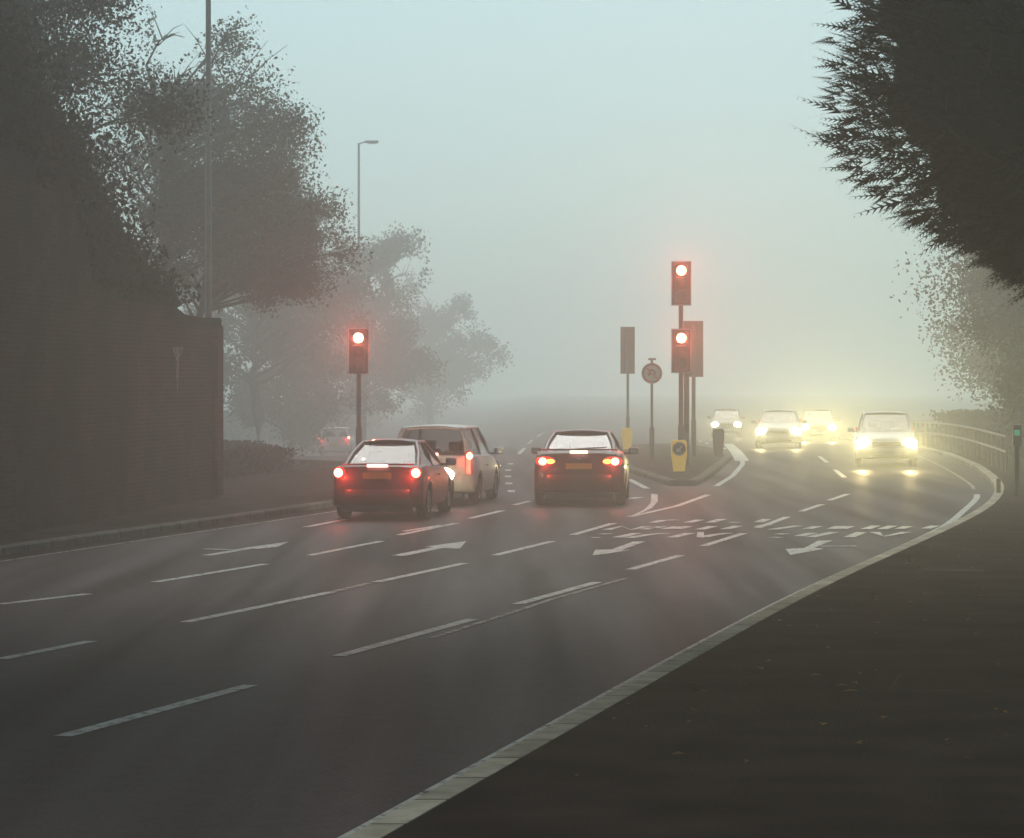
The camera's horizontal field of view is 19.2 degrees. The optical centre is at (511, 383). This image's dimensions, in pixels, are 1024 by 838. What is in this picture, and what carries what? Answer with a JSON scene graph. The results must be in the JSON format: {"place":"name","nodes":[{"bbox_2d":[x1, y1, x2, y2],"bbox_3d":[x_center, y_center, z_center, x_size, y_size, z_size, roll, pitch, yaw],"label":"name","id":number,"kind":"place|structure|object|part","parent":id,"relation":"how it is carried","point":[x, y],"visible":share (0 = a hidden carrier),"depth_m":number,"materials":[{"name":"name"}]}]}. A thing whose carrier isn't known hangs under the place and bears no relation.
{"place":"outdoors","nodes":[
{"label":"outdoors","id":0,"kind":"place"},
{"bbox_2d":[0,466,337,544],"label":"pavement","id":1,"kind":"structure","parent":0,"point":[283,488],"depth_m":57.40,"materials":[{"name":"grey concrete"}]},
{"bbox_2d":[205,0,211,317],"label":"street lamp","id":2,"kind":"object","parent":1,"relation":"on","point":[208,253],"visible":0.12,"depth_m":67.94,"materials":[{"name":"grey metal"}]},
{"bbox_2d":[348,328,368,445],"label":"traffic signal","id":3,"kind":"object","parent":1,"relation":"on","point":[358,352],"visible":0.98,"depth_m":75.86,"materials":[{"name":"black plastic"}]},
{"bbox_2d":[0,404,993,837],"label":"road","id":4,"kind":"structure","parent":0,"point":[326,672],"depth_m":30.03,"materials":[{"name":"grey asphalt"}]},
{"bbox_2d":[0,459,344,555],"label":"kerb","id":5,"kind":"structure","parent":4,"relation":"on","point":[26,546],"depth_m":48.19,"materials":[{"name":"concrete"}]},
{"bbox_2d":[318,427,355,454],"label":"moving car","id":6,"kind":"object","parent":4,"relation":"on","point":[342,439],"visible":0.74,"depth_m":155.93,"materials":[{"name":"silver metal"}]},
{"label":"rear window","id":7,"kind":"part","parent":6,"relation":"part of","materials":[{"name":"grey glass"}]},
{"bbox_2d":[333,438,455,517],"bbox_3d":[-2.070,1.661,53.908,1.990,1.370,4.063,0,0,7],"label":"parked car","id":8,"kind":"object","parent":4,"relation":"on","point":[392,475],"visible":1,"depth_m":52.04,"materials":[{"name":"red paint"}]},
{"bbox_3d":[-2.203,1.234,52.820,1.318,0.365,0.930,0,0,7],"label":"rear window","id":9,"kind":"part","parent":8,"relation":"part of","materials":[{"name":"white glass"}]},
{"bbox_3d":[-1.593,1.240,52.957,0.239,0.402,1.250,0,0,7],"label":"side window","id":10,"kind":"part","parent":8,"relation":"part of","materials":[{"name":"grey glass"}]},
{"bbox_3d":[-1.445,1.253,54.158,0.239,0.427,1.290,0,0,7],"label":"side window","id":11,"kind":"part","parent":8,"relation":"part of","materials":[{"name":"grey glass"}]},
{"bbox_2d":[396,424,503,503],"bbox_3d":[-1.301,1.576,60.298,2.070,1.540,4.339,0,0,7],"label":"parked car","id":12,"kind":"object","parent":4,"relation":"on","point":[475,470],"visible":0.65,"depth_m":58.40,"materials":[{"name":"silver metal"}]},
{"bbox_3d":[-1.541,1.129,58.350,1.487,0.495,0.230,0,0,7],"label":"rear window","id":13,"kind":"part","parent":12,"relation":"part of","materials":[{"name":"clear glass"}]},
{"bbox_3d":[-0.806,1.133,58.970,0.180,0.527,1.540,0,0,7],"label":"side window","id":14,"kind":"part","parent":12,"relation":"part of","materials":[{"name":"grey glass"}]},
{"bbox_3d":[-0.638,1.143,60.382,0.162,0.547,1.972,0,0,6],"label":"side window","id":15,"kind":"part","parent":12,"relation":"part of","materials":[{"name":"grey glass"}]},
{"bbox_2d":[531,429,637,503],"bbox_3d":[1.409,1.626,60.108,2.150,1.440,4.413,0,0,3],"label":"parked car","id":16,"kind":"object","parent":4,"relation":"on","point":[581,464],"visible":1,"depth_m":57.98,"materials":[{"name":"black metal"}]},
{"bbox_3d":[1.331,1.154,58.824,1.402,0.345,1.050,0,0,4],"label":"rear window","id":17,"kind":"part","parent":16,"relation":"part of","materials":[{"name":"white glass"}]},
{"bbox_2d":[345,437,1003,837],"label":"kerb","id":18,"kind":"structure","parent":4,"relation":"on","point":[389,823],"depth_m":21.20,"materials":[{"name":"concrete"}]},
{"bbox_2d":[996,478,1000,492],"bbox_3d":[9.874,2.090,61.544,0.090,0.320,0.067,0,0,0],"label":"marker post","id":19,"kind":"object","parent":18,"relation":"on","point":[998,485],"visible":0.96,"depth_m":61.52,"materials":[{"name":"beige"}]},
{"bbox_2d":[620,443,732,485],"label":"traffic island","id":20,"kind":"structure","parent":4,"relation":"on","point":[705,464],"depth_m":83.32,"materials":[{"name":"concrete"}]},
{"bbox_2d":[622,428,631,449],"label":"bollard","id":21,"kind":"object","parent":20,"relation":"on","point":[626,437],"visible":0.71,"depth_m":103.90,"materials":[{"name":"yellow plastic"}]},
{"bbox_2d":[620,327,634,427],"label":"traffic signal","id":22,"kind":"object","parent":20,"relation":"on","point":[627,350],"visible":1,"depth_m":106.01,"materials":[{"name":"black plastic"}]},
{"bbox_2d":[642,358,661,459],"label":"no turn sign","id":23,"kind":"object","parent":20,"relation":"on","point":[651,373],"visible":1,"depth_m":87.94,"materials":[{"name":"grey metal"}]},
{"bbox_2d":[671,440,686,471],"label":"bollard","id":24,"kind":"object","parent":20,"relation":"on","point":[678,452],"visible":0.93,"depth_m":76.20,"materials":[{"name":"yellow plastic"}]},
{"bbox_2d":[671,261,690,439],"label":"traffic signal","id":25,"kind":"object","parent":20,"relation":"on","point":[680,336],"visible":0.96,"depth_m":78.56,"materials":[{"name":"black plastic"}]},
{"bbox_2d":[684,373,688,466],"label":"signal post","id":26,"kind":"object","parent":20,"relation":"on","point":[686,406],"visible":0.8,"depth_m":80.93,"materials":[{"name":"grey metal"}]},
{"bbox_2d":[683,321,702,456],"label":"traffic signal","id":27,"kind":"object","parent":20,"relation":"on","point":[696,327],"visible":0.74,"depth_m":91.99,"materials":[{"name":"black plastic"}]},
{"bbox_2d":[712,429,723,455],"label":"bollard","id":28,"kind":"object","parent":20,"relation":"on","point":[718,439],"visible":0.92,"depth_m":92.91,"materials":[{"name":"brown"}]},
{"bbox_2d":[707,409,744,436],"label":"moving car","id":29,"kind":"object","parent":4,"relation":"on","point":[728,421],"visible":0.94,"depth_m":156.47,"materials":[{"name":"grey paint"}]},
{"bbox_2d":[751,409,806,447],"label":"moving car","id":30,"kind":"object","parent":4,"relation":"on","point":[778,426],"visible":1,"depth_m":116.35,"materials":[{"name":"white paint"}]},
{"bbox_2d":[799,409,839,440],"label":"moving car","id":31,"kind":"object","parent":4,"relation":"on","point":[820,423],"visible":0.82,"depth_m":141.29,"materials":[{"name":"grey paint"}]},
{"bbox_2d":[848,411,923,465],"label":"moving car","id":32,"kind":"object","parent":4,"relation":"on","point":[885,434],"visible":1,"depth_m":85.42,"materials":[{"name":"white paint"}]},
{"bbox_2d":[39,0,1000,399],"label":"sky","id":33,"kind":"structure","parent":0,"point":[556,159],"materials":[{"name":"grey"}]},
{"bbox_2d":[223,395,1002,465],"bbox_3d":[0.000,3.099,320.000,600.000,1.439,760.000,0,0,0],"label":"ground","id":34,"kind":"structure","parent":0,"point":[848,411],"depth_m":432.84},
{"bbox_2d":[0,0,79,108],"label":"tree","id":35,"kind":"object","parent":34,"relation":"on","point":[9,9],"visible":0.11,"depth_m":51.74,"materials":[{"name":"green plant"}]},
{"bbox_2d":[0,0,215,219],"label":"tree","id":36,"kind":"object","parent":34,"relation":"on","point":[81,67],"visible":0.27,"depth_m":57.28,"materials":[{"name":"green plant"}]},
{"bbox_2d":[0,0,222,535],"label":"brick wall","id":37,"kind":"structure","parent":34,"relation":"on","point":[111,379],"depth_m":49.92,"materials":[{"name":"brown brick"}]},
{"bbox_2d":[91,5,335,289],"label":"tree","id":38,"kind":"object","parent":34,"relation":"on","point":[181,195],"visible":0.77,"depth_m":76.08,"materials":[{"name":"green plant"}]},
{"bbox_2d":[223,346,253,401],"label":"tree","id":39,"kind":"object","parent":34,"relation":"on","point":[228,367],"depth_m":126.87,"materials":[{"name":"green plant"}]},
{"bbox_2d":[140,160,373,318],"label":"tree","id":40,"kind":"object","parent":34,"relation":"on","point":[287,275],"visible":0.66,"depth_m":79.65,"materials":[{"name":"green plant"}]},
{"bbox_2d":[223,439,306,478],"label":"hedge","id":41,"kind":"object","parent":34,"relation":"on","point":[240,458],"visible":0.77,"depth_m":75.26,"materials":[{"name":"green plant"}]},
{"bbox_2d":[149,156,382,442],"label":"tree","id":42,"kind":"object","parent":34,"relation":"on","point":[264,333],"visible":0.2,"depth_m":136.94,"materials":[{"name":"green plant"}]},
{"bbox_2d":[223,320,371,455],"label":"tree","id":43,"kind":"object","parent":34,"relation":"on","point":[301,415],"visible":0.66,"depth_m":147.04,"materials":[{"name":"green plant"}]},
{"bbox_2d":[223,400,393,442],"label":"hedge","id":44,"kind":"object","parent":34,"relation":"on","point":[372,419],"visible":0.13,"depth_m":190.13,"materials":[{"name":"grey plant"}]},
{"bbox_2d":[357,140,378,323],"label":"street lamp","id":45,"kind":"object","parent":34,"relation":"on","point":[368,142],"visible":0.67,"depth_m":151.94,"materials":[{"name":"grey metal"}]},
{"bbox_2d":[286,220,451,440],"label":"tree","id":46,"kind":"object","parent":34,"relation":"on","point":[390,349],"visible":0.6,"depth_m":176.89,"materials":[{"name":"green plant"}]},
{"bbox_2d":[370,268,515,425],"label":"tree","id":47,"kind":"object","parent":34,"relation":"on","point":[441,324],"visible":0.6,"depth_m":260.08,"materials":[{"name":"green plant"}]},
{"bbox_2d":[890,233,1023,457],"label":"tree","id":48,"kind":"object","parent":34,"relation":"on","point":[980,280],"visible":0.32,"depth_m":89.57,"materials":[{"name":"green plant"}]},
{"bbox_2d":[917,245,1016,409],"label":"tree","id":49,"kind":"object","parent":34,"relation":"on","point":[975,356],"visible":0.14,"depth_m":126.84,"materials":[{"name":"green plant"}]},
{"bbox_2d":[922,408,1023,458],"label":"hedge","id":50,"kind":"object","parent":34,"relation":"on","point":[977,418],"visible":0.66,"depth_m":105.23,"materials":[{"name":"green plant"}]},
{"bbox_2d":[945,283,1023,442],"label":"tree","id":51,"kind":"object","parent":34,"relation":"on","point":[1012,323],"visible":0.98,"depth_m":78.97,"materials":[{"name":"green plant"}]},
{"bbox_2d":[383,437,1023,837],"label":"pavement","id":52,"kind":"structure","parent":0,"point":[925,691],"depth_m":19.41,"materials":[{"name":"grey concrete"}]},
{"bbox_2d":[575,516,1021,775],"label":"fallen leaves","id":53,"kind":"object","parent":52,"relation":"on","point":[860,741],"visible":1,"depth_m":22.48,"materials":[{"name":"brown plant"}]},
{"bbox_2d":[787,0,1023,310],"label":"conifer","id":54,"kind":"object","parent":52,"relation":"on","point":[950,101],"visible":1,"depth_m":30.09,"materials":[{"name":"green plant"}]},
{"bbox_2d":[911,421,1007,471],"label":"guard rail","id":55,"kind":"object","parent":52,"relation":"on","point":[983,444],"visible":0.66,"depth_m":91.97,"materials":[{"name":"grey metal"}]},
{"bbox_2d":[1012,425,1021,495],"bbox_3d":[9.990,1.550,59.990,0.170,1.460,0.159,0,0,0],"label":"crossing indicator","id":56,"kind":"object","parent":52,"relation":"on","point":[1016,436],"visible":0.91,"depth_m":59.95,"materials":[{"name":"black plastic"}]}
]}

